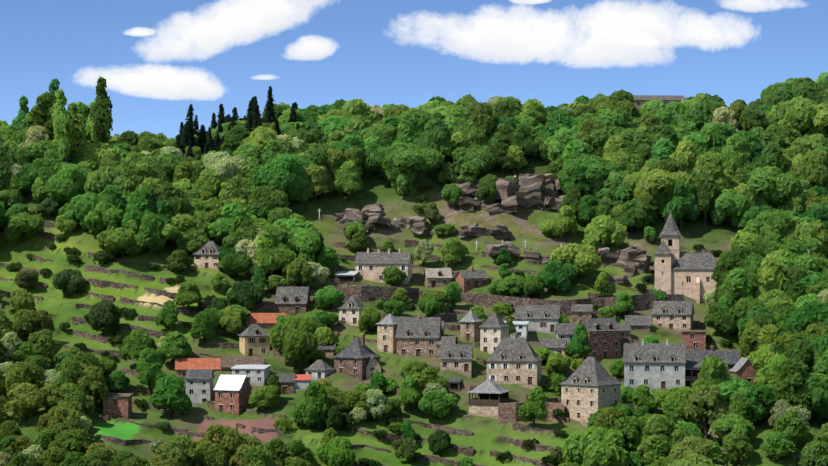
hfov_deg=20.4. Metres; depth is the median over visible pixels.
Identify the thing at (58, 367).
sparse tree
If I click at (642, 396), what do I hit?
broad tree
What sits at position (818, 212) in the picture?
broad tree
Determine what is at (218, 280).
broad tree
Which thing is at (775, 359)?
broad tree
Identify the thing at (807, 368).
broad tree
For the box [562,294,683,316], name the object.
church retaining wall
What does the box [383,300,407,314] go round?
broad tree
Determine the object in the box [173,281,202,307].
broad tree
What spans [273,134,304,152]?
broad tree
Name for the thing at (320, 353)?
shrub
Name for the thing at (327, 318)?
broad tree
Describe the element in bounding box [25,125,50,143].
broad tree
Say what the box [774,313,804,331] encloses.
broad tree
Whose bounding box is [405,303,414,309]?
shrub
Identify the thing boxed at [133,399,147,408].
shrub
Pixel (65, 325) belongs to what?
shrub
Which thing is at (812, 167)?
broad tree
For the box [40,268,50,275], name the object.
shrub
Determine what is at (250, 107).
spruce tree
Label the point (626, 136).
broad tree
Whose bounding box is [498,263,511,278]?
broad tree
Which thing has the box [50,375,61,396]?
sparse tree
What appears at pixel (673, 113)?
broad tree
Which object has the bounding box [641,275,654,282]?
shrub
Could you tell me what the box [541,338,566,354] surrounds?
annex
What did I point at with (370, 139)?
broad tree
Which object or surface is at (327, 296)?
broad tree
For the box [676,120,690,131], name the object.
broad tree
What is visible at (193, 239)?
broad tree
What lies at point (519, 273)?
shrub
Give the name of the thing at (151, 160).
broad tree
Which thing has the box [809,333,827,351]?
broad tree
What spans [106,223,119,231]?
broad tree
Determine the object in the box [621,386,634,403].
broad tree
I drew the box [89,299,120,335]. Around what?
broad tree
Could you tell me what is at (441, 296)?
broad tree
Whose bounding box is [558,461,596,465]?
broad tree
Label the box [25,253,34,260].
shrub
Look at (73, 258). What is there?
shrub
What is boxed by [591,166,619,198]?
broad tree
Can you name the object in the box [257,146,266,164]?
broad tree
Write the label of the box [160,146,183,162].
broad tree
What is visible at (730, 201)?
broad tree
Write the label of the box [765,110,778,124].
broad tree
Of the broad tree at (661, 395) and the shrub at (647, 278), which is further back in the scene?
the shrub at (647, 278)
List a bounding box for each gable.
[365,355,382,378]
[576,318,621,360]
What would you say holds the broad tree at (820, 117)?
on the terrain
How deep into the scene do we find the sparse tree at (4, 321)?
593.94 m
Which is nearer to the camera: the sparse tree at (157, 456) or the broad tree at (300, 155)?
the sparse tree at (157, 456)
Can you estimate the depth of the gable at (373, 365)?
589.37 m
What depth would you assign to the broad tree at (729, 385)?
563.76 m
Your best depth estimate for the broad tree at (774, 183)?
666.02 m
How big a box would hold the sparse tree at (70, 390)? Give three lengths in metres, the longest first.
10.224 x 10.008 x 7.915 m
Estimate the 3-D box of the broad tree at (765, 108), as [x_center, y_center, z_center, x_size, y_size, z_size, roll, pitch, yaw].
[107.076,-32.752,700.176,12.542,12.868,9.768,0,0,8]
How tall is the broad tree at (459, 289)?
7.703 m
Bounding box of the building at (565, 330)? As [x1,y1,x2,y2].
[555,323,577,342]
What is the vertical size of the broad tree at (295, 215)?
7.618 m
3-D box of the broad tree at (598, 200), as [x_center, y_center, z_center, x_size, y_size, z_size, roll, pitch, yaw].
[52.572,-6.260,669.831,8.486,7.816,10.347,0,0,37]
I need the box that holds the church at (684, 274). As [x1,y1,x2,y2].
[653,212,718,303]
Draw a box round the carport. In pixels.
[334,271,358,283]
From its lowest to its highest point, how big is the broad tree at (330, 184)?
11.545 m
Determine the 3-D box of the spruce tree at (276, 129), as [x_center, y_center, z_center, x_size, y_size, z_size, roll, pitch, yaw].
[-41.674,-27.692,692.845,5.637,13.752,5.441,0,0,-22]
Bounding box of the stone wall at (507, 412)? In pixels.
[498,402,563,424]
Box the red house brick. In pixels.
[455,266,489,292]
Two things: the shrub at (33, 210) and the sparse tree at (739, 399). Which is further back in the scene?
the shrub at (33, 210)
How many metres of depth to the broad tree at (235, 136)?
684.40 m
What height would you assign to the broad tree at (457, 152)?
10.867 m
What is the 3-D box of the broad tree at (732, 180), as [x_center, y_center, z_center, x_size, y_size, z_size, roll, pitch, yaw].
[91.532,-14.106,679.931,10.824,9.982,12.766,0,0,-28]
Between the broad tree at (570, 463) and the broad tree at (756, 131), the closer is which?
the broad tree at (570, 463)
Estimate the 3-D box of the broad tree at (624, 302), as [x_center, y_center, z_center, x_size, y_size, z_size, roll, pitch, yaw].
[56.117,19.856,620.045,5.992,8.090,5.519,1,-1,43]
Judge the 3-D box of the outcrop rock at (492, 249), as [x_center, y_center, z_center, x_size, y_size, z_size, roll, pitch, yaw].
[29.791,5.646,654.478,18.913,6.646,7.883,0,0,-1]
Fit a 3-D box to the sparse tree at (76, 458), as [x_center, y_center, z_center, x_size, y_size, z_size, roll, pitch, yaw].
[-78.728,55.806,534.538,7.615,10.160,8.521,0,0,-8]
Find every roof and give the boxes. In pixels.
[175,358,220,379]
[220,357,264,370]
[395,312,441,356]
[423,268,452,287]
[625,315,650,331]
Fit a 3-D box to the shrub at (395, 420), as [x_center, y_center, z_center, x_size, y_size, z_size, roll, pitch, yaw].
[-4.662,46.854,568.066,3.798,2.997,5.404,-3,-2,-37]
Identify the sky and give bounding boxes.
[0,0,827,138]
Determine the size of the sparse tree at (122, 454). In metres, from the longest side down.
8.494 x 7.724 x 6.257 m
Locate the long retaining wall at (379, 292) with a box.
[334,286,418,302]
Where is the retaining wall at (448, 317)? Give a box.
[431,313,456,321]
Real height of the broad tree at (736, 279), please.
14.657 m
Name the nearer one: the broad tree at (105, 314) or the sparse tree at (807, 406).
the sparse tree at (807, 406)
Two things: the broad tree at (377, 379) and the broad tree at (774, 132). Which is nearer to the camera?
the broad tree at (377, 379)
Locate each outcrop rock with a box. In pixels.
[334,203,385,220]
[339,211,404,231]
[387,216,429,235]
[441,182,477,197]
[450,195,526,214]
[457,223,511,239]
[474,175,557,208]
[485,241,549,262]
[498,173,561,197]
[533,195,565,211]
[594,275,629,285]
[597,247,650,271]
[622,262,654,276]
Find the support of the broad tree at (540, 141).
on the terrain
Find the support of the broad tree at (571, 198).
on the terrain
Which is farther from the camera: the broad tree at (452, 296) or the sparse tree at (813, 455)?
the broad tree at (452, 296)
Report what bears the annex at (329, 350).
on the terrain
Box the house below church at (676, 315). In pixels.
[652,301,693,330]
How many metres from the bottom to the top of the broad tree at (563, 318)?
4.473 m
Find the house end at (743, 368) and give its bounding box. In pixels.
[729,357,755,383]
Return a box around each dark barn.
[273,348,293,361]
[686,345,739,374]
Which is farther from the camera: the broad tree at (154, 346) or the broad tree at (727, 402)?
the broad tree at (154, 346)
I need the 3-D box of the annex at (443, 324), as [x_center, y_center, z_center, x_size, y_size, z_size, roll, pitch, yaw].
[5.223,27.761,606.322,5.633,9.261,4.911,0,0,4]
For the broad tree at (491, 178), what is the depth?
678.09 m
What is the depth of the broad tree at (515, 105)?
712.63 m
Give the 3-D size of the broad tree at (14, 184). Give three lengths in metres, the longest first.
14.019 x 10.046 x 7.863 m
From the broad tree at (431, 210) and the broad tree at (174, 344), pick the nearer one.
the broad tree at (174, 344)
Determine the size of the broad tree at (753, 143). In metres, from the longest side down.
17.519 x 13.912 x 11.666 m
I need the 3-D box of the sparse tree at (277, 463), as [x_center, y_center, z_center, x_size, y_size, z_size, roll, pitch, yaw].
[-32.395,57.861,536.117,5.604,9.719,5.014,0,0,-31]
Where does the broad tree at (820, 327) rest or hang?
on the terrain
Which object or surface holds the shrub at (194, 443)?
on the terrain
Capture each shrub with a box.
[6,264,15,270]
[10,262,21,269]
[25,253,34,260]
[28,207,43,216]
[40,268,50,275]
[47,242,55,249]
[55,233,67,241]
[59,322,70,331]
[63,247,79,254]
[66,254,82,264]
[73,342,86,349]
[76,289,85,294]
[83,314,89,322]
[92,250,109,264]
[101,350,109,355]
[107,335,123,343]
[107,354,116,361]
[108,252,118,261]
[119,307,125,314]
[122,308,136,318]
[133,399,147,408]
[134,384,144,390]
[149,264,160,269]
[156,421,170,430]
[165,278,176,284]
[175,275,184,282]
[183,322,192,326]
[190,441,196,447]
[196,305,204,311]
[204,294,215,300]
[209,236,222,245]
[272,416,292,430]
[293,367,302,373]
[307,281,320,289]
[309,356,320,363]
[310,418,325,429]
[313,349,325,360]
[320,265,333,276]
[335,345,346,354]
[357,457,370,465]
[364,414,372,420]
[367,459,381,465]
[372,430,388,438]
[374,300,383,308]
[386,417,402,423]
[387,422,402,432]
[390,438,404,448]
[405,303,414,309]
[411,452,420,459]
[413,204,426,212]
[416,194,427,201]
[442,303,451,311]
[458,457,474,465]
[489,311,504,316]
[491,302,512,313]
[496,451,511,460]
[514,271,523,275]
[521,438,538,448]
[528,293,539,298]
[541,455,558,464]
[544,373,566,391]
[552,408,568,418]
[553,429,567,435]
[571,357,584,369]
[598,293,613,297]
[611,316,620,322]
[615,311,629,316]
[635,283,646,291]
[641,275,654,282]
[650,289,667,300]
[692,244,704,250]
[706,334,712,342]
[710,249,721,255]
[719,340,732,346]
[796,455,814,465]
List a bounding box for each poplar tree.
[12,95,29,127]
[20,108,34,127]
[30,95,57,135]
[42,91,56,114]
[44,121,53,140]
[48,79,59,105]
[51,88,73,161]
[53,110,71,146]
[67,102,85,134]
[69,113,86,152]
[76,101,85,114]
[79,105,94,142]
[85,101,111,142]
[89,76,112,142]
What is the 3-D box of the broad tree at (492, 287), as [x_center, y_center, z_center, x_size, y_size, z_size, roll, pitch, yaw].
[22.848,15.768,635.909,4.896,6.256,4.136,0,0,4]
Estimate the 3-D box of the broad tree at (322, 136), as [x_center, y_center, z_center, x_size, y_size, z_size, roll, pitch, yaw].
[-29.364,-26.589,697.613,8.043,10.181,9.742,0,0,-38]
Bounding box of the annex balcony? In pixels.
[685,358,702,387]
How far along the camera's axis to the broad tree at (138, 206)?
652.66 m
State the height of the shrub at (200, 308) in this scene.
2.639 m
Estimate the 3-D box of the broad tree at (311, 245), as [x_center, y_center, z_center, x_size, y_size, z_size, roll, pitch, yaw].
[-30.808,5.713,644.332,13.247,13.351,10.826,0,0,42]
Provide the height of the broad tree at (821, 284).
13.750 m
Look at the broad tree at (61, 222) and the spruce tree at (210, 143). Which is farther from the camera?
the spruce tree at (210, 143)
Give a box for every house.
[185,370,214,406]
[192,241,219,270]
[213,375,252,414]
[238,324,269,355]
[274,287,309,314]
[304,360,335,379]
[332,333,381,380]
[337,295,366,325]
[354,247,413,284]
[478,311,510,354]
[504,321,529,338]
[559,357,621,427]
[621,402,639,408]
[623,338,686,390]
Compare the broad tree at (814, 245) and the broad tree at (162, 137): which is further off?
the broad tree at (162, 137)
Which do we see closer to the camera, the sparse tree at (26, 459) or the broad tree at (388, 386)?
the sparse tree at (26, 459)
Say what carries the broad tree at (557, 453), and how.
on the terrain
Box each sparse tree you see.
[0,309,12,348]
[0,339,6,362]
[0,362,12,376]
[0,374,5,390]
[0,395,8,423]
[0,420,22,441]
[0,435,21,464]
[0,452,10,465]
[1,332,22,362]
[2,361,44,384]
[4,309,43,341]
[4,382,44,422]
[4,452,37,465]
[5,366,30,400]
[8,435,36,464]
[13,342,37,361]
[22,444,44,465]
[24,355,53,377]
[26,310,54,339]
[27,329,60,362]
[34,383,63,407]
[34,428,63,456]
[35,350,54,364]
[36,410,57,438]
[36,446,70,465]
[40,369,57,386]
[44,372,59,384]
[48,406,82,439]
[48,429,93,458]
[49,401,89,427]
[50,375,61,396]
[53,351,72,370]
[53,382,85,406]
[54,357,70,372]
[54,359,84,398]
[59,452,87,465]
[65,346,85,359]
[65,363,95,380]
[69,394,94,414]
[70,351,99,369]
[74,364,108,403]
[75,416,91,438]
[82,448,113,465]
[83,442,118,465]
[112,449,141,465]
[115,457,149,465]
[149,438,163,453]
[150,444,174,464]
[153,458,179,465]
[156,336,166,357]
[158,434,201,465]
[192,442,217,465]
[196,423,240,464]
[203,444,227,465]
[228,432,261,464]
[229,443,260,465]
[240,445,274,465]
[264,438,288,465]
[273,461,282,465]
[284,439,312,461]
[285,457,310,465]
[318,379,331,387]
[342,390,368,416]
[349,407,366,424]
[364,388,385,421]
[402,372,426,402]
[422,383,446,396]
[587,407,604,428]
[608,416,644,455]
[625,451,641,465]
[637,435,666,465]
[641,438,678,465]
[651,456,673,465]
[675,420,702,437]
[683,385,726,438]
[710,440,731,465]
[713,447,727,465]
[722,429,752,464]
[727,391,752,420]
[738,395,762,421]
[747,383,778,424]
[760,431,795,460]
[768,399,791,428]
[772,358,813,415]
[773,410,807,443]
[779,391,811,417]
[779,406,810,437]
[798,441,827,465]
[810,373,827,383]
[813,423,827,454]
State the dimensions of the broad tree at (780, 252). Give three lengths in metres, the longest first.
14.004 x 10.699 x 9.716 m
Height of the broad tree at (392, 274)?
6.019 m
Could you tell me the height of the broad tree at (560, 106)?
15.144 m
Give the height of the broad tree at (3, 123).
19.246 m
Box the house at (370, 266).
[354,247,413,284]
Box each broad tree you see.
[0,120,7,127]
[0,124,26,142]
[0,143,30,190]
[0,163,22,190]
[0,188,24,207]
[0,203,5,227]
[2,136,17,142]
[3,140,15,147]
[4,212,44,243]
[5,203,30,224]
[8,288,34,314]
[9,160,20,190]
[14,269,38,288]
[16,163,33,199]
[17,142,31,162]
[24,140,58,160]
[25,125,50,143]
[27,158,66,184]
[30,149,44,162]
[31,177,50,201]
[36,197,58,217]
[45,149,60,159]
[45,163,90,203]
[51,268,86,297]
[55,214,77,233]
[58,202,75,218]
[61,134,85,164]
[63,168,84,200]
[64,205,86,230]
[70,192,100,220]
[77,159,97,171]
[81,141,119,168]
[83,165,133,193]
[84,201,123,233]
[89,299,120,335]
[95,356,116,375]
[97,227,146,258]
[98,185,125,222]
[98,191,128,204]
[99,160,126,168]
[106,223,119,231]
[106,370,129,391]
[107,134,119,141]
[107,140,128,153]
[112,147,126,162]
[118,328,151,368]
[119,130,138,145]
[120,151,146,165]
[121,187,153,228]
[121,188,134,195]
[123,335,130,346]
[124,164,144,189]
[127,145,141,152]
[127,162,157,183]
[127,199,155,231]
[135,156,159,164]
[136,347,165,395]
[137,136,163,152]
[137,213,165,258]
[138,131,156,137]
[139,177,161,187]
[140,150,150,157]
[144,182,191,213]
[149,338,156,349]
[149,374,191,418]
[150,148,160,156]
[152,160,172,183]
[152,200,176,247]
[154,223,182,245]
[154,300,178,331]
[156,133,167,142]
[156,331,192,359]
[157,152,182,179]
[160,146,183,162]
[164,139,181,146]
[166,249,192,273]
[171,212,197,231]
[172,178,196,193]
[173,161,192,182]
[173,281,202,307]
[174,226,210,255]
[177,156,196,164]
[177,188,199,198]
[183,146,201,160]
[187,210,217,235]
[188,197,206,210]
[189,201,202,212]
[190,162,205,183]
[190,311,215,345]
[195,168,222,200]
[200,150,218,162]
[201,197,223,218]
[202,151,246,191]
[204,308,223,328]
[208,122,239,143]
[208,202,246,240]
[210,272,229,290]
[211,297,227,309]
[217,261,229,271]
[218,245,235,260]
[219,125,249,151]
[219,171,246,201]
[220,308,241,336]
[221,251,252,280]
[222,216,253,245]
[222,224,261,249]
[224,188,251,204]
[226,280,264,310]
[226,304,251,321]
[228,120,253,126]
[231,197,249,211]
[233,143,259,165]
[235,228,262,259]
[238,256,257,277]
[239,126,278,156]
[240,163,256,193]
[247,203,265,219]
[247,215,268,224]
[248,164,274,191]
[248,185,288,220]
[248,218,263,225]
[248,385,279,409]
[251,266,266,287]
[252,122,281,134]
[254,152,314,201]
[255,194,278,218]
[255,224,296,275]
[256,223,289,236]
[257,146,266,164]
[260,139,291,162]
[261,103,284,119]
[266,275,289,290]
[267,374,281,396]
[268,207,292,223]
[268,317,317,366]
[269,223,293,270]
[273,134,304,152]
[274,217,314,233]
[276,315,286,323]
[278,102,290,109]
[278,108,300,124]
[279,121,307,134]
[281,128,322,152]
[281,213,305,221]
[281,257,312,286]
[286,230,320,261]
[290,247,305,257]
[291,399,326,427]
[292,152,320,164]
[293,142,341,173]
[299,381,329,427]
[300,105,318,114]
[301,110,316,121]
[303,116,321,130]
[304,164,332,200]
[306,262,329,283]
[307,311,326,325]
[309,227,324,247]
[310,128,328,143]
[311,311,338,326]
[313,321,326,333]
[314,327,338,345]
[315,246,340,267]
[315,285,344,309]
[316,104,336,116]
[316,437,355,465]
[317,115,349,134]
[318,109,342,129]
[320,164,334,200]
[320,427,335,465]
[325,148,344,178]
[325,386,345,413]
[326,405,342,429]
[327,130,348,146]
[330,99,345,110]
[330,134,365,153]
[332,169,353,197]
[333,160,362,201]
[338,413,353,431]
[342,98,372,134]
[343,146,365,175]
[343,221,365,239]
[346,232,368,251]
[351,128,364,138]
[351,383,370,403]
[358,307,380,332]
[360,123,395,140]
[362,143,386,179]
[364,135,378,147]
[367,112,382,126]
[367,371,385,389]
[369,142,433,179]
[370,105,383,119]
[374,398,401,418]
[375,131,392,147]
[380,103,421,121]
[380,376,398,393]
[381,240,394,251]
[381,266,406,284]
[382,144,444,181]
[383,116,399,135]
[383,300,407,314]
[390,287,412,305]
[391,170,416,197]
[392,136,418,144]
[394,437,418,463]
[396,110,424,142]
[397,375,421,409]
[399,361,428,376]
[400,420,417,439]
[411,239,433,266]
[413,171,431,194]
[415,117,453,160]
[416,99,442,112]
[417,295,441,316]
[418,291,444,305]
[418,389,457,418]
[419,366,449,390]
[420,112,432,123]
[424,202,441,225]
[425,105,453,115]
[427,429,450,453]
[429,96,446,102]
[431,111,445,118]
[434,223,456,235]
[435,162,456,185]
[440,237,467,266]
[441,101,455,106]
[441,183,462,205]
[444,106,486,147]
[444,118,477,131]
[444,281,462,306]
[444,282,461,309]
[448,131,479,157]
[452,144,497,172]
[452,148,491,176]
[454,97,474,107]
[456,174,476,185]
[460,94,477,102]
[464,102,494,135]
[470,305,486,324]
[475,181,496,202]
[479,127,489,145]
[479,174,498,187]
[487,96,499,106]
[488,279,503,295]
[489,123,515,145]
[489,127,504,145]
[490,142,516,173]
[492,96,523,115]
[492,100,511,118]
[493,116,518,127]
[495,275,523,296]
[496,248,511,265]
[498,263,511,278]
[501,145,527,173]
[505,176,517,183]
[506,318,515,336]
[512,123,538,155]
[513,114,536,134]
[516,275,544,295]
[518,388,547,426]
[519,108,544,126]
[522,99,550,124]
[530,125,544,136]
[532,136,547,159]
[533,386,547,399]
[534,347,553,363]
[537,259,575,293]
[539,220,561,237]
[541,144,557,161]
[543,108,571,140]
[544,127,571,160]
[545,352,570,376]
[546,105,558,111]
[546,159,562,177]
[549,243,601,279]
[551,446,565,465]
[554,116,584,133]
[555,132,593,161]
[555,205,577,241]
[556,103,568,108]
[557,169,565,188]
[558,161,590,196]
[558,184,581,214]
[558,314,569,322]
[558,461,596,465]
[560,425,628,465]
[562,106,574,116]
[562,139,592,169]
[566,323,592,358]
[567,101,586,113]
[573,154,599,162]
[574,95,589,101]
[574,105,596,117]
[575,97,586,103]
[577,119,617,151]
[577,194,596,224]
[577,198,601,219]
[580,107,637,127]
[581,158,621,195]
[582,214,628,251]
[588,95,637,117]
[590,126,636,147]
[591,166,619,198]
[592,144,604,157]
[593,407,627,441]
[594,197,614,217]
[594,272,610,292]
[596,183,634,205]
[598,306,614,317]
[602,155,617,162]
[603,134,624,156]
[603,170,634,189]
[609,359,623,377]
[610,153,645,171]
[610,402,633,418]
[611,89,639,110]
[611,204,629,228]
[612,292,634,318]
[613,107,632,128]
[613,200,646,234]
[618,129,647,157]
[619,197,656,231]
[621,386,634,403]
[624,171,645,200]
[627,406,648,417]
[628,132,655,159]
[629,116,639,129]
[631,384,657,411]
[632,414,662,442]
[633,168,694,204]
[635,125,649,135]
[637,108,642,117]
[638,112,663,135]
[639,165,650,171]
[639,413,688,449]
[640,335,658,342]
[641,99,665,114]
[643,157,660,169]
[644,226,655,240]
[646,138,674,159]
[647,133,659,156]
[650,186,671,222]
[653,158,692,185]
[655,101,688,125]
[655,386,690,407]
[656,124,677,150]
[656,203,664,217]
[661,385,698,421]
[663,180,699,231]
[665,410,683,428]
[665,435,713,462]
[665,453,717,465]
[666,152,676,159]
[673,125,687,135]
[674,139,697,169]
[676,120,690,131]
[677,133,708,149]
[680,99,699,124]
[684,101,720,130]
[685,92,724,102]
[685,121,698,133]
[685,183,695,216]
[686,133,709,156]
[688,171,697,177]
[689,99,728,127]
[691,93,708,101]
[692,151,730,214]
[692,355,728,400]
[692,377,720,415]
[693,171,719,226]
[697,121,715,148]
[703,289,715,306]
[704,300,746,335]
[707,422,728,445]
[709,188,748,227]
[710,122,736,152]
[710,246,766,281]
[712,106,739,131]
[712,413,753,439]
[713,270,729,301]
[716,268,757,299]
[716,375,756,411]
[716,396,736,413]
[717,289,756,300]
[717,293,735,336]
[718,246,749,258]
[721,134,754,174]
[724,169,738,186]
[726,199,753,229]
[728,101,747,121]
[729,229,751,249]
[731,167,745,182]
[731,183,749,196]
[734,130,761,157]
[734,297,763,332]
[735,304,775,338]
[738,107,767,132]
[738,205,772,229]
[738,318,780,357]
[739,233,759,246]
[739,252,763,291]
[740,170,761,190]
[742,165,800,208]
[743,293,757,298]
[744,210,793,237]
[745,343,784,378]
[746,195,768,210]
[747,314,778,354]
[749,98,762,108]
[749,126,766,149]
[749,157,760,167]
[752,369,777,385]
[753,235,769,253]
[753,254,787,295]
[756,323,777,351]
[757,383,786,402]
[758,105,777,127]
[758,124,793,147]
[758,289,795,313]
[759,141,790,173]
[760,82,781,103]
[762,354,787,384]
[763,82,807,105]
[763,232,782,253]
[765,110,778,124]
[770,95,816,134]
[770,332,816,372]
[771,208,790,214]
[771,249,788,256]
[772,265,808,294]
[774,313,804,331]
[774,332,808,371]
[776,305,793,313]
[776,321,791,326]
[776,324,796,337]
[777,118,806,145]
[777,362,810,387]
[778,178,811,201]
[778,196,803,213]
[778,240,822,272]
[778,251,818,271]
[782,148,803,157]
[782,215,815,240]
[783,153,803,166]
[784,80,797,86]
[785,99,816,103]
[786,77,824,93]
[787,138,810,153]
[787,292,800,301]
[789,149,827,187]
[789,301,827,332]
[790,210,798,216]
[794,293,820,309]
[796,374,827,424]
[797,204,827,230]
[798,270,826,287]
[799,216,815,224]
[799,321,827,336]
[800,237,827,265]
[801,122,827,137]
[802,187,820,211]
[803,134,824,146]
[803,202,819,212]
[803,284,816,295]
[805,103,827,134]
[807,350,823,381]
[808,92,822,103]
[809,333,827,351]
[810,138,821,149]
[811,332,820,339]
[812,220,827,256]
[812,351,827,382]
[813,185,827,198]
[814,278,827,293]
[815,72,827,82]
[816,146,827,152]
[817,290,827,301]
[820,195,827,204]
[821,76,827,101]
[821,138,827,147]
[822,268,827,278]
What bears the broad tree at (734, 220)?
on the terrain
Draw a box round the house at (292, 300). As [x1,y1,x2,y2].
[274,287,309,314]
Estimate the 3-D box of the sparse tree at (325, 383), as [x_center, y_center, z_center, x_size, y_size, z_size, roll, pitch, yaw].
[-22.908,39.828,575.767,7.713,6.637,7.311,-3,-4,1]
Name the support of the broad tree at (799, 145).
on the terrain
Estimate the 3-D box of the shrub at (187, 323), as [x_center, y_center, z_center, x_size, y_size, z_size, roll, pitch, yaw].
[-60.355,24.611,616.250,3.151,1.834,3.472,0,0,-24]
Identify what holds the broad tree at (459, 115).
on the terrain
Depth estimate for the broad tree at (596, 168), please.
673.61 m
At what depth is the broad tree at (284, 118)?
706.97 m
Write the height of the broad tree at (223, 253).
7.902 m
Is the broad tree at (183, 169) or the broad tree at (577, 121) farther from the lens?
the broad tree at (577, 121)
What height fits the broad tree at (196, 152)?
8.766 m
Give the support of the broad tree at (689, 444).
on the terrain
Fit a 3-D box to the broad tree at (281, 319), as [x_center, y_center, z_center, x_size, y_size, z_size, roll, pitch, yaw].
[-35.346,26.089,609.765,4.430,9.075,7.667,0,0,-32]
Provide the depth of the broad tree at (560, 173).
680.39 m
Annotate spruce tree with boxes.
[173,135,184,152]
[179,122,183,137]
[180,104,196,145]
[181,126,188,148]
[185,141,193,157]
[193,115,198,135]
[195,125,207,154]
[203,143,208,154]
[206,127,215,151]
[210,113,217,129]
[213,125,222,147]
[214,133,219,151]
[215,103,224,128]
[226,114,230,122]
[230,117,235,127]
[232,107,239,120]
[244,111,252,133]
[246,100,253,114]
[252,96,260,120]
[253,115,258,129]
[264,86,275,122]
[273,119,280,134]
[288,103,297,122]
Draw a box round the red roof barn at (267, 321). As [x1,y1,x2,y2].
[246,313,284,329]
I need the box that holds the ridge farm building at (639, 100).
[633,95,685,109]
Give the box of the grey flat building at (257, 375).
[230,365,270,386]
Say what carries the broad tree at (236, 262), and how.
on the terrain
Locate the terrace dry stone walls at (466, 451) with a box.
[0,220,799,465]
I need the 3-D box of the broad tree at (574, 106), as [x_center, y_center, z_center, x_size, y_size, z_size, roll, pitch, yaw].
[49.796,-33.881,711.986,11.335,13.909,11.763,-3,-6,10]
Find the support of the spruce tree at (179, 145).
on the terrain
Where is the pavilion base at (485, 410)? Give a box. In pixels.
[467,402,508,418]
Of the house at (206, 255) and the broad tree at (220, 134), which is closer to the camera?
the house at (206, 255)
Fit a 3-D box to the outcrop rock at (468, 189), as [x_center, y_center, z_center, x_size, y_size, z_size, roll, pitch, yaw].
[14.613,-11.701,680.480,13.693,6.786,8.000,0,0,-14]
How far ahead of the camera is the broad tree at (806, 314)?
601.38 m
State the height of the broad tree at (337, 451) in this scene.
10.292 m
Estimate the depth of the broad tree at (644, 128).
691.68 m
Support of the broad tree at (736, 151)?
on the terrain
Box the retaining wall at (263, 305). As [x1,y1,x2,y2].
[198,301,275,309]
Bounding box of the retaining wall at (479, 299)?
[423,291,561,313]
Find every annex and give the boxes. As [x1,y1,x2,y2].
[317,343,336,358]
[436,336,456,357]
[441,321,444,335]
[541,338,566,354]
[571,304,592,322]
[618,323,631,339]
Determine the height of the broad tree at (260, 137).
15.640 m
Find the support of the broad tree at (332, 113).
on the terrain
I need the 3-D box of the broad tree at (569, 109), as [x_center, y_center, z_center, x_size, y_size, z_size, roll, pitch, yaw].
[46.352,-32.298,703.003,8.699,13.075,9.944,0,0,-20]
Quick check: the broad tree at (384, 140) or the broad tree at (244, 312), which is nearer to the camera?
the broad tree at (244, 312)
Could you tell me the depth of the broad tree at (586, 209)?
664.82 m
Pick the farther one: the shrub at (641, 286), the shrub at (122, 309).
the shrub at (641, 286)
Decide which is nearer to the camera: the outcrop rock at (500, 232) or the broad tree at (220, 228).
the broad tree at (220, 228)
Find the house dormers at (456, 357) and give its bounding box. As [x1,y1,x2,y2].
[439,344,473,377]
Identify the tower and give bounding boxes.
[376,314,396,353]
[458,310,482,341]
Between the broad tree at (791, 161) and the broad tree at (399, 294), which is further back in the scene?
the broad tree at (791, 161)
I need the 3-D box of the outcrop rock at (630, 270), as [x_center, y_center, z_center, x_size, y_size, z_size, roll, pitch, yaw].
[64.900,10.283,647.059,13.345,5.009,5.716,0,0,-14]
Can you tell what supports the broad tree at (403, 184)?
on the terrain
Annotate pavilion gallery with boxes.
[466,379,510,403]
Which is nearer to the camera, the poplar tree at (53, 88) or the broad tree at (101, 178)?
the broad tree at (101, 178)
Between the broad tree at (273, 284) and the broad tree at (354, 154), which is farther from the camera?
the broad tree at (354, 154)
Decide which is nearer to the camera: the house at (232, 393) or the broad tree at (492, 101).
the house at (232, 393)
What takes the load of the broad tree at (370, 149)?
on the terrain
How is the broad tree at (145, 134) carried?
on the terrain
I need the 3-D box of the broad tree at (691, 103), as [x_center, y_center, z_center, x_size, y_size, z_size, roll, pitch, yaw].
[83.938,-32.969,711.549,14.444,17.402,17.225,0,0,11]
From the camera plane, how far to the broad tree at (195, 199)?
665.30 m
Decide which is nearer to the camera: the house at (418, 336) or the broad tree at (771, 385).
the broad tree at (771, 385)
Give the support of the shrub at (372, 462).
on the terrain
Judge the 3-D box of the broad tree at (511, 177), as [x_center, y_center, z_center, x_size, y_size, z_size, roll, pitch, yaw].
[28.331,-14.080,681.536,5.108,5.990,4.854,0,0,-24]
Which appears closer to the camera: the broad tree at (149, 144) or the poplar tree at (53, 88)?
the broad tree at (149, 144)
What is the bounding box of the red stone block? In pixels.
[680,330,706,349]
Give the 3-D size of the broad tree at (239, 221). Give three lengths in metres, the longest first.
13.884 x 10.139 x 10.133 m
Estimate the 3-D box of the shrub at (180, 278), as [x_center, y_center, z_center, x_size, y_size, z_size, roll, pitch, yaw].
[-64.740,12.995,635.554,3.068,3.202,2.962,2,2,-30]
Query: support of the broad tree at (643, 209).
on the terrain
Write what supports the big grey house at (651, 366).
on the terrain
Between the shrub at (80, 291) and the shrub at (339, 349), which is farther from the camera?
the shrub at (80, 291)
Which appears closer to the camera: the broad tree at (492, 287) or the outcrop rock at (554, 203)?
the broad tree at (492, 287)
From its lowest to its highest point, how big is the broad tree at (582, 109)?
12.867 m
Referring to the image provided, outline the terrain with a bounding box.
[0,154,827,465]
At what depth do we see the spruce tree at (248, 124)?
695.49 m
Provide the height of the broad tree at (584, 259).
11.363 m
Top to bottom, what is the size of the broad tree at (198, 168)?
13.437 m
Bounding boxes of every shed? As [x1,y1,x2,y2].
[103,393,132,418]
[276,374,295,394]
[293,374,311,392]
[445,378,461,390]
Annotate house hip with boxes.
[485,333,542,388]
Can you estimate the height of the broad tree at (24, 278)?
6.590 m
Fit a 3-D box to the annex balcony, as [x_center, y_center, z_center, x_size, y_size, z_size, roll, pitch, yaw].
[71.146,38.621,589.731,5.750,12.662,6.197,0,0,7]
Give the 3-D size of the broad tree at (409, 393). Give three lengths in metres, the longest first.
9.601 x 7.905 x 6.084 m

